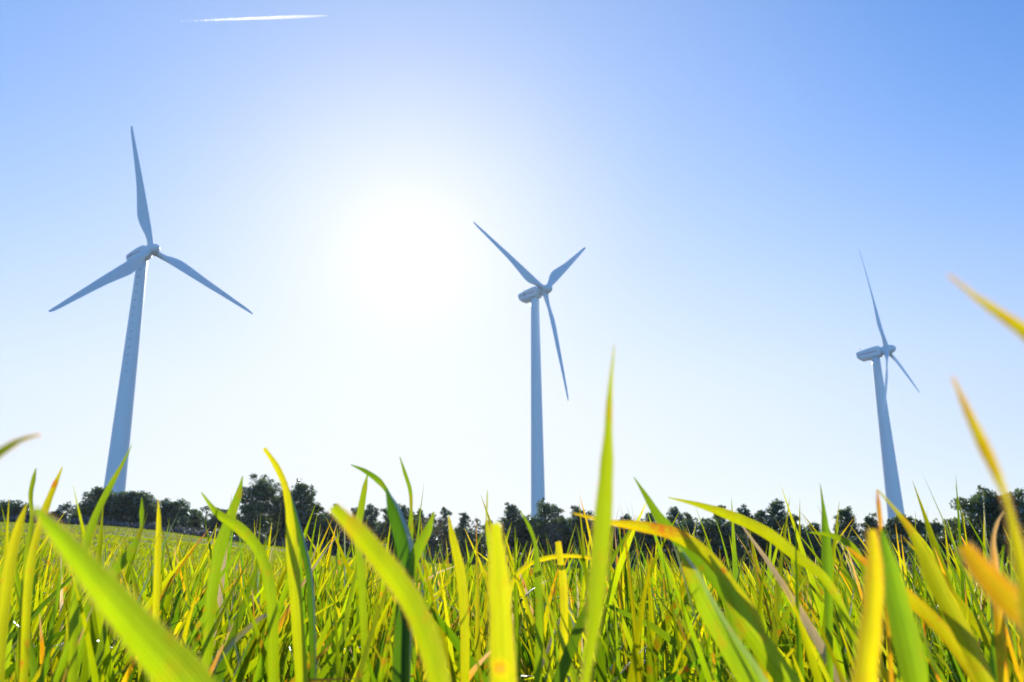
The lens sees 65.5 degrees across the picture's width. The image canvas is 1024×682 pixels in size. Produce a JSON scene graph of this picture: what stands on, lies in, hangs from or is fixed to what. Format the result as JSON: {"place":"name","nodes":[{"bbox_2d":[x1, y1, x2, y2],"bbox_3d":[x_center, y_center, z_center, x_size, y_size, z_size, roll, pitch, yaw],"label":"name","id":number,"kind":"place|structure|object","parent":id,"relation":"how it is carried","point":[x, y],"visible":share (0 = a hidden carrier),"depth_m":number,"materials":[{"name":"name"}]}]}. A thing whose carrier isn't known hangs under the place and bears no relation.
{"place":"outdoors","nodes":[
{"label":"outdoors","id":0,"kind":"place"},
{"bbox_2d":[0,522,475,577],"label":"field","id":1,"kind":"structure","parent":0,"point":[80,533],"depth_m":37.32,"materials":[{"name":"plant"}]},
{"bbox_2d":[0,504,26,681],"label":"wheat leaf","id":2,"kind":"object","parent":1,"relation":"on","point":[7,577],"visible":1,"depth_m":0.43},
{"bbox_2d":[0,432,41,459],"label":"wheat leaf","id":3,"kind":"object","parent":1,"relation":"on","point":[5,448],"visible":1,"depth_m":0.24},
{"bbox_2d":[14,468,35,681],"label":"wheat leaf","id":4,"kind":"object","parent":1,"relation":"on","point":[27,547],"visible":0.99,"depth_m":0.52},
{"bbox_2d":[19,467,62,681],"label":"wheat leaf","id":5,"kind":"object","parent":1,"relation":"on","point":[26,612],"visible":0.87,"depth_m":0.50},
{"bbox_2d":[50,498,143,681],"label":"wheat leaf","id":6,"kind":"object","parent":1,"relation":"on","point":[120,563],"visible":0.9,"depth_m":0.52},
{"bbox_2d":[67,445,131,681],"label":"wheat leaf","id":7,"kind":"object","parent":1,"relation":"on","point":[73,634],"visible":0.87,"depth_m":0.49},
{"bbox_2d":[32,505,215,681],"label":"wheat leaf","id":8,"kind":"object","parent":1,"relation":"on","point":[158,651],"visible":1,"depth_m":0.20,"materials":[{"name":"plant"}]},
{"bbox_2d":[150,499,160,681],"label":"wheat leaf","id":9,"kind":"object","parent":1,"relation":"on","point":[156,582],"visible":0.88,"depth_m":0.59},
{"bbox_2d":[201,476,242,669],"bbox_3d":[-0.205,0.278,0.537,0.008,0.371,0.021,-12,-19,38],"label":"wheat leaf","id":10,"kind":"object","parent":1,"relation":"on","point":[221,544],"visible":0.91,"depth_m":0.56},
{"bbox_2d":[201,492,279,681],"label":"wheat leaf","id":11,"kind":"object","parent":1,"relation":"on","point":[246,535],"visible":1,"depth_m":0.51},
{"bbox_2d":[263,447,307,681],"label":"wheat leaf","id":12,"kind":"object","parent":1,"relation":"on","point":[297,616],"visible":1,"depth_m":0.48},
{"bbox_2d":[289,489,315,678],"bbox_3d":[-0.131,0.268,0.485,0.038,0.361,0.011,0,-15,0],"label":"wheat leaf","id":13,"kind":"object","parent":1,"relation":"on","point":[310,593],"visible":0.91,"depth_m":0.51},
{"bbox_2d":[354,475,369,681],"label":"wheat leaf","id":14,"kind":"object","parent":1,"relation":"on","point":[362,590],"visible":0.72,"depth_m":0.58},
{"bbox_2d":[351,464,419,681],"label":"wheat leaf","id":15,"kind":"object","parent":1,"relation":"on","point":[377,480],"visible":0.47,"depth_m":0.55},
{"bbox_2d":[329,503,449,681],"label":"wheat leaf","id":16,"kind":"object","parent":1,"relation":"on","point":[391,572],"visible":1,"depth_m":0.26,"materials":[{"name":"plant"}]},
{"bbox_2d":[385,489,413,681],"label":"wheat leaf","id":17,"kind":"object","parent":1,"relation":"on","point":[403,544],"visible":0.81,"depth_m":0.48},
{"bbox_2d":[400,457,412,539],"bbox_3d":[-0.077,0.272,0.548,0.013,0.384,0.013,0,-15,0],"label":"wheat leaf","id":18,"kind":"object","parent":1,"relation":"on","point":[410,497],"visible":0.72,"depth_m":0.59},
{"bbox_2d":[404,512,434,681],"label":"wheat leaf","id":19,"kind":"object","parent":1,"relation":"on","point":[418,548],"visible":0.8,"depth_m":0.48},
{"bbox_2d":[0,521,856,584],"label":"distant wheat","id":20,"kind":"object","parent":1,"relation":"on","point":[142,550],"visible":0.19,"depth_m":23.56,"materials":[{"name":"green plant"}]},
{"bbox_2d":[448,516,468,681],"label":"wheat leaf","id":21,"kind":"object","parent":1,"relation":"on","point":[463,610],"visible":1,"depth_m":0.53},
{"bbox_2d":[485,490,516,681],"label":"wheat leaf","id":22,"kind":"object","parent":1,"relation":"on","point":[488,537],"visible":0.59,"depth_m":0.55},
{"bbox_2d":[487,523,517,681],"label":"wheat leaf","id":23,"kind":"object","parent":1,"relation":"on","point":[502,658],"visible":1,"depth_m":0.28,"materials":[{"name":"plant"}]},
{"bbox_2d":[0,481,1023,681],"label":"wheat crop","id":24,"kind":"object","parent":1,"relation":"on","point":[652,628],"visible":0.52,"depth_m":0.83,"materials":[{"name":"green plant"}]},
{"bbox_2d":[520,511,543,681],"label":"wheat leaf","id":25,"kind":"object","parent":1,"relation":"on","point":[539,621],"visible":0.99,"depth_m":0.57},
{"bbox_2d":[510,554,590,594],"bbox_3d":[0.018,0.312,0.562,0.107,0.312,0.010,0,-15,0],"label":"wheat leaf","id":26,"kind":"object","parent":1,"relation":"on","point":[526,566],"visible":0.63,"depth_m":0.60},
{"bbox_2d":[555,541,567,681],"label":"wheat leaf","id":27,"kind":"object","parent":1,"relation":"on","point":[563,588],"visible":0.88,"depth_m":0.58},
{"bbox_2d":[579,344,615,681],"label":"wheat leaf","id":28,"kind":"object","parent":1,"relation":"on","point":[602,522],"visible":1,"depth_m":0.26,"materials":[{"name":"plant"}]},
{"bbox_2d":[573,513,772,681],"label":"wheat leaf","id":29,"kind":"object","parent":1,"relation":"on","point":[702,551],"visible":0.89,"depth_m":0.44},
{"bbox_2d":[634,477,742,681],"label":"grass blade","id":30,"kind":"object","parent":1,"relation":"on","point":[703,567],"visible":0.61,"depth_m":0.49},
{"bbox_2d":[678,546,767,681],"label":"grass blade","id":31,"kind":"object","parent":1,"relation":"on","point":[742,664],"visible":1,"depth_m":0.39,"materials":[{"name":"plant"}]},
{"bbox_2d":[709,555,800,681],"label":"grass blade","id":32,"kind":"object","parent":1,"relation":"on","point":[767,652],"visible":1,"depth_m":0.41,"materials":[{"name":"plant"}]},
{"bbox_2d":[668,497,877,680],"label":"grass blade","id":33,"kind":"object","parent":1,"relation":"on","point":[778,541],"visible":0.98,"depth_m":0.51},
{"bbox_2d":[820,484,833,681],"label":"grass blade","id":34,"kind":"object","parent":1,"relation":"on","point":[826,557],"visible":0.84,"depth_m":0.56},
{"bbox_2d":[809,532,866,584],"bbox_3d":[0.223,0.287,0.503,0.038,0.325,0.012,-10,-18,31],"label":"grass blade","id":35,"kind":"object","parent":1,"relation":"on","point":[848,543],"visible":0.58,"depth_m":0.55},
{"bbox_2d":[850,530,885,681],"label":"grass blade","id":36,"kind":"object","parent":1,"relation":"on","point":[866,669],"visible":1,"depth_m":0.24,"materials":[{"name":"plant"}]},
{"bbox_2d":[876,489,893,681],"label":"grass blade","id":37,"kind":"object","parent":1,"relation":"on","point":[880,527],"visible":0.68,"depth_m":0.35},
{"bbox_2d":[880,530,928,681],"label":"grass blade","id":38,"kind":"object","parent":1,"relation":"on","point":[906,641],"visible":0.95,"depth_m":0.29,"materials":[{"name":"plant"}]},
{"bbox_2d":[847,547,975,681],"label":"grass blade","id":39,"kind":"object","parent":1,"relation":"on","point":[932,619],"visible":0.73,"depth_m":0.38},
{"bbox_2d":[878,490,994,681],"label":"grass blade","id":40,"kind":"object","parent":1,"relation":"on","point":[963,633],"visible":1,"depth_m":0.36,"materials":[{"name":"plant"}]},
{"bbox_2d":[946,271,1023,344],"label":"wheat leaf","id":41,"kind":"object","parent":1,"relation":"on","point":[1015,324],"visible":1,"depth_m":0.18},
{"bbox_2d":[948,376,1023,664],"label":"wheat leaf","id":42,"kind":"object","parent":1,"relation":"on","point":[984,447],"visible":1,"depth_m":0.19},
{"bbox_2d":[958,541,1021,631],"bbox_3d":[0.156,0.201,0.155,0.081,0.316,0.016,-3,-15,8],"label":"grass blade","id":43,"kind":"object","parent":1,"relation":"on","point":[997,587],"visible":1,"depth_m":0.20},
{"bbox_2d":[990,511,1007,681],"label":"grass blade","id":44,"kind":"object","parent":1,"relation":"on","point":[1001,646],"visible":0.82,"depth_m":0.41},
{"bbox_2d":[0,0,1023,545],"label":"sky","id":45,"kind":"structure","parent":0,"point":[722,170],"materials":[{"name":"blue"}]},
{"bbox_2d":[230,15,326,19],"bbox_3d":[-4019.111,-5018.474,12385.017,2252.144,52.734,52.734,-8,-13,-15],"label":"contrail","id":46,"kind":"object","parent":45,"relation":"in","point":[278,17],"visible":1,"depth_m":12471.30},
{"bbox_2d":[183,534,1013,575],"bbox_3d":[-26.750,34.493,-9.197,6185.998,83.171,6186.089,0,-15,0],"label":"hillside","id":47,"kind":"structure","parent":0,"point":[905,556],"depth_m":89.60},
{"bbox_2d":[0,499,29,517],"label":"pine tree","id":48,"kind":"object","parent":47,"relation":"on","point":[15,508],"visible":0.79,"depth_m":106.20,"materials":[{"name":"green plant"}]},
{"bbox_2d":[52,501,76,519],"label":"pine tree","id":49,"kind":"object","parent":47,"relation":"on","point":[66,507],"visible":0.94,"depth_m":109.86,"materials":[{"name":"green plant"}]},
{"bbox_2d":[76,485,130,523],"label":"pine tree","id":50,"kind":"object","parent":47,"relation":"on","point":[87,506],"visible":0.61,"depth_m":109.26,"materials":[{"name":"green plant"}]},
{"bbox_2d":[111,490,157,525],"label":"pine tree","id":51,"kind":"object","parent":47,"relation":"on","point":[132,499],"visible":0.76,"depth_m":111.61,"materials":[{"name":"green plant"}]},
{"bbox_2d":[48,126,252,493],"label":"wind turbine","id":52,"kind":"object","parent":47,"relation":"on","point":[138,258],"visible":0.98,"depth_m":138.71,"materials":[{"name":"white paint"}]},
{"bbox_2d":[148,498,195,528],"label":"pine tree","id":53,"kind":"object","parent":47,"relation":"on","point":[169,509],"visible":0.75,"depth_m":112.87,"materials":[{"name":"green plant"}]},
{"bbox_2d":[176,515,193,531],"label":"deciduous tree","id":54,"kind":"object","parent":47,"relation":"on","point":[183,519],"visible":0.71,"depth_m":108.02,"materials":[{"name":"green plant"}]},
{"bbox_2d":[181,508,207,529],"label":"tree","id":55,"kind":"object","parent":47,"relation":"on","point":[196,524],"visible":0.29,"depth_m":116.03,"materials":[{"name":"green plant"}]},
{"bbox_2d":[196,506,212,530],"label":"tree","id":56,"kind":"object","parent":47,"relation":"on","point":[206,508],"visible":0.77,"depth_m":113.14,"materials":[{"name":"green plant"}]},
{"bbox_2d":[206,507,227,531],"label":"tree","id":57,"kind":"object","parent":47,"relation":"on","point":[212,522],"visible":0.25,"depth_m":110.85,"materials":[{"name":"green plant"}]},
{"bbox_2d":[235,473,285,533],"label":"pine tree","id":58,"kind":"object","parent":47,"relation":"on","point":[262,492],"visible":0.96,"depth_m":98.32,"materials":[{"name":"green plant"}]},
{"bbox_2d":[267,488,294,542],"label":"pine tree","id":59,"kind":"object","parent":47,"relation":"on","point":[281,531],"visible":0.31,"depth_m":99.66,"materials":[{"name":"green plant"}]},
{"bbox_2d":[273,478,316,535],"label":"pine tree","id":60,"kind":"object","parent":47,"relation":"on","point":[302,505],"visible":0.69,"depth_m":99.92,"materials":[{"name":"green plant"}]},
{"bbox_2d":[303,502,329,548],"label":"pine tree","id":61,"kind":"object","parent":47,"relation":"on","point":[319,509],"visible":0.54,"depth_m":100.40,"materials":[{"name":"green plant"}]},
{"bbox_2d":[319,520,346,550],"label":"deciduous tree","id":62,"kind":"object","parent":47,"relation":"on","point":[331,536],"visible":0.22,"depth_m":101.42,"materials":[{"name":"green plant"}]},
{"bbox_2d":[322,518,354,555],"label":"pine tree","id":63,"kind":"object","parent":47,"relation":"on","point":[340,536],"visible":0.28,"depth_m":100.78,"materials":[{"name":"green plant"}]},
{"bbox_2d":[362,503,384,539],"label":"tree","id":64,"kind":"object","parent":47,"relation":"on","point":[371,512],"visible":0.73,"depth_m":103.66,"materials":[{"name":"green plant"}]},
{"bbox_2d":[379,507,392,551],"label":"tree","id":65,"kind":"object","parent":47,"relation":"on","point":[386,528],"visible":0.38,"depth_m":105.47,"materials":[{"name":"green plant"}]},
{"bbox_2d":[398,503,415,535],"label":"pine tree","id":66,"kind":"object","parent":47,"relation":"on","point":[405,512],"visible":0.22,"depth_m":105.04,"materials":[{"name":"green plant"}]},
{"bbox_2d":[413,517,443,554],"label":"tree","id":67,"kind":"object","parent":47,"relation":"on","point":[429,541],"visible":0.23,"depth_m":103.03,"materials":[{"name":"green plant"}]},
{"bbox_2d":[417,513,445,559],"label":"deciduous tree","id":68,"kind":"object","parent":47,"relation":"on","point":[438,529],"visible":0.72,"depth_m":97.70,"materials":[{"name":"green plant"}]},
{"bbox_2d":[437,506,452,553],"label":"tree","id":69,"kind":"object","parent":47,"relation":"on","point":[445,513],"visible":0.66,"depth_m":106.58,"materials":[{"name":"green plant"}]},
{"bbox_2d":[454,512,472,556],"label":"tree","id":70,"kind":"object","parent":47,"relation":"on","point":[464,520],"visible":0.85,"depth_m":102.59,"materials":[{"name":"green plant"}]},
{"bbox_2d":[465,532,487,559],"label":"tree","id":71,"kind":"object","parent":47,"relation":"on","point":[480,545],"visible":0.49,"depth_m":100.14,"materials":[{"name":"green plant"}]},
{"bbox_2d":[485,527,519,558],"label":"tree","id":72,"kind":"object","parent":47,"relation":"on","point":[509,539],"visible":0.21,"depth_m":97.24,"materials":[{"name":"green plant"}]},
{"bbox_2d":[0,520,1013,581],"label":"undergrowth","id":73,"kind":"object","parent":47,"relation":"on","point":[666,552],"visible":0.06,"depth_m":95.16,"materials":[{"name":"green plant"}]},
{"bbox_2d":[498,502,528,555],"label":"tree","id":74,"kind":"object","parent":47,"relation":"on","point":[511,512],"visible":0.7,"depth_m":100.42,"materials":[{"name":"green plant"}]},
{"bbox_2d":[510,514,541,552],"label":"pine tree","id":75,"kind":"object","parent":47,"relation":"on","point":[525,527],"visible":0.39,"depth_m":100.76,"materials":[{"name":"green plant"}]},
{"bbox_2d":[473,221,585,520],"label":"wind turbine","id":76,"kind":"object","parent":47,"relation":"on","point":[535,294],"visible":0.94,"depth_m":160.94,"materials":[{"name":"white paint"}]},
{"bbox_2d":[520,523,554,561],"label":"pine tree","id":77,"kind":"object","parent":47,"relation":"on","point":[539,528],"visible":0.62,"depth_m":97.78,"materials":[{"name":"green plant"}]},
{"bbox_2d":[528,497,564,555],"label":"tree","id":78,"kind":"object","parent":47,"relation":"on","point":[548,511],"visible":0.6,"depth_m":101.44,"materials":[{"name":"green plant"}]},
{"bbox_2d":[540,522,563,561],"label":"deciduous tree","id":79,"kind":"object","parent":47,"relation":"on","point":[553,545],"visible":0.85,"depth_m":97.05,"materials":[{"name":"green plant"}]},
{"bbox_2d":[554,515,573,553],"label":"pine tree","id":80,"kind":"object","parent":47,"relation":"on","point":[564,550],"visible":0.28,"depth_m":102.82,"materials":[{"name":"green plant"}]},
{"bbox_2d":[561,521,592,552],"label":"pine tree","id":81,"kind":"object","parent":47,"relation":"on","point":[567,538],"visible":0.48,"depth_m":99.27,"materials":[{"name":"green plant"}]},
{"bbox_2d":[564,505,594,559],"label":"tree","id":82,"kind":"object","parent":47,"relation":"on","point":[572,521],"visible":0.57,"depth_m":99.92,"materials":[{"name":"green plant"}]},
{"bbox_2d":[610,526,619,552],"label":"pine tree","id":83,"kind":"object","parent":47,"relation":"on","point":[615,531],"visible":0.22,"depth_m":101.24,"materials":[{"name":"green plant"}]},
{"bbox_2d":[618,513,634,555],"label":"pine tree","id":84,"kind":"object","parent":47,"relation":"on","point":[626,516],"visible":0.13,"depth_m":100.28,"materials":[{"name":"green plant"}]},
{"bbox_2d":[619,529,651,556],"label":"pine tree","id":85,"kind":"object","parent":47,"relation":"on","point":[633,543],"visible":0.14,"depth_m":95.46,"materials":[{"name":"green plant"}]},
{"bbox_2d":[630,521,665,564],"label":"pine tree","id":86,"kind":"object","parent":47,"relation":"on","point":[650,544],"visible":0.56,"depth_m":92.84,"materials":[{"name":"green plant"}]},
{"bbox_2d":[640,512,668,552],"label":"deciduous tree","id":87,"kind":"object","parent":47,"relation":"on","point":[652,519],"visible":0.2,"depth_m":97.73,"materials":[{"name":"green plant"}]},
{"bbox_2d":[659,506,683,556],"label":"tree","id":88,"kind":"object","parent":47,"relation":"on","point":[672,513],"visible":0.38,"depth_m":96.94,"materials":[{"name":"green plant"}]},
{"bbox_2d":[671,517,709,564],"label":"tree","id":89,"kind":"object","parent":47,"relation":"on","point":[689,523],"visible":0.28,"depth_m":91.66,"materials":[{"name":"green plant"}]},
{"bbox_2d":[693,517,742,562],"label":"tree","id":90,"kind":"object","parent":47,"relation":"on","point":[710,525],"visible":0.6,"depth_m":87.04,"materials":[{"name":"green plant"}]},
{"bbox_2d":[715,520,756,566],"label":"tree","id":91,"kind":"object","parent":47,"relation":"on","point":[728,528],"visible":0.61,"depth_m":86.60,"materials":[{"name":"green plant"}]},
{"bbox_2d":[734,504,767,554],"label":"tree","id":92,"kind":"object","parent":47,"relation":"on","point":[744,511],"visible":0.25,"depth_m":92.90,"materials":[{"name":"green plant"}]},
{"bbox_2d":[749,509,773,553],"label":"deciduous tree","id":93,"kind":"object","parent":47,"relation":"on","point":[759,514],"visible":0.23,"depth_m":92.85,"materials":[{"name":"green plant"}]},
{"bbox_2d":[753,518,782,553],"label":"pine tree","id":94,"kind":"object","parent":47,"relation":"on","point":[762,543],"visible":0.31,"depth_m":90.47,"materials":[{"name":"green plant"}]},
{"bbox_2d":[763,498,792,546],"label":"pine tree","id":95,"kind":"object","parent":47,"relation":"on","point":[775,507],"visible":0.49,"depth_m":91.62,"materials":[{"name":"green plant"}]},
{"bbox_2d":[766,528,794,567],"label":"pine tree","id":96,"kind":"object","parent":47,"relation":"on","point":[778,531],"visible":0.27,"depth_m":84.59,"materials":[{"name":"green plant"}]},
{"bbox_2d":[783,513,802,540],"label":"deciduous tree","id":97,"kind":"object","parent":47,"relation":"on","point":[795,518],"visible":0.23,"depth_m":90.25,"materials":[{"name":"green plant"}]},
{"bbox_2d":[787,526,805,558],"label":"pine tree","id":98,"kind":"object","parent":47,"relation":"on","point":[792,531],"visible":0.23,"depth_m":88.24,"materials":[{"name":"green plant"}]},
{"bbox_2d":[801,529,820,562],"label":"tree","id":99,"kind":"object","parent":47,"relation":"on","point":[815,545],"visible":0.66,"depth_m":84.76,"materials":[{"name":"green plant"}]},
{"bbox_2d":[816,538,847,568],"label":"pine tree","id":100,"kind":"object","parent":47,"relation":"on","point":[840,549],"visible":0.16,"depth_m":80.54,"materials":[{"name":"green plant"}]},
{"bbox_2d":[831,505,860,539],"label":"pine tree","id":101,"kind":"object","parent":47,"relation":"on","point":[845,521],"visible":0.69,"depth_m":91.74,"materials":[{"name":"green plant"}]},
{"bbox_2d":[844,536,867,556],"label":"pine tree","id":102,"kind":"object","parent":47,"relation":"on","point":[857,542],"visible":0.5,"depth_m":85.01,"materials":[{"name":"green plant"}]},
{"bbox_2d":[860,512,878,538],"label":"pine tree","id":103,"kind":"object","parent":47,"relation":"on","point":[871,523],"visible":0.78,"depth_m":91.65,"materials":[{"name":"green plant"}]},
{"bbox_2d":[856,250,919,536],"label":"wind turbine","id":104,"kind":"object","parent":47,"relation":"on","point":[892,487],"visible":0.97,"depth_m":171.30,"materials":[{"name":"white paint"}]},
{"bbox_2d":[879,533,903,552],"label":"pine tree","id":105,"kind":"object","parent":47,"relation":"on","point":[893,540],"visible":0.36,"depth_m":81.17,"materials":[{"name":"green plant"}]},
{"bbox_2d":[885,513,923,539],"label":"pine tree","id":106,"kind":"object","parent":47,"relation":"on","point":[893,524],"visible":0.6,"depth_m":88.24,"materials":[{"name":"green plant"}]},
{"bbox_2d":[904,534,928,560],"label":"pine tree","id":107,"kind":"object","parent":47,"relation":"on","point":[911,549],"visible":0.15,"depth_m":75.66,"materials":[{"name":"green plant"}]},
{"bbox_2d":[924,518,943,538],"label":"pine tree","id":108,"kind":"object","parent":47,"relation":"on","point":[935,526],"visible":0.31,"depth_m":79.26,"materials":[{"name":"green plant"}]},
{"bbox_2d":[930,524,965,567],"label":"tree","id":109,"kind":"object","parent":47,"relation":"on","point":[941,536],"visible":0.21,"depth_m":69.64,"materials":[{"name":"green plant"}]},
{"bbox_2d":[941,485,1023,568],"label":"pine tree","id":110,"kind":"object","parent":47,"relation":"on","point":[992,507],"visible":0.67,"depth_m":63.08,"materials":[{"name":"green plant"}]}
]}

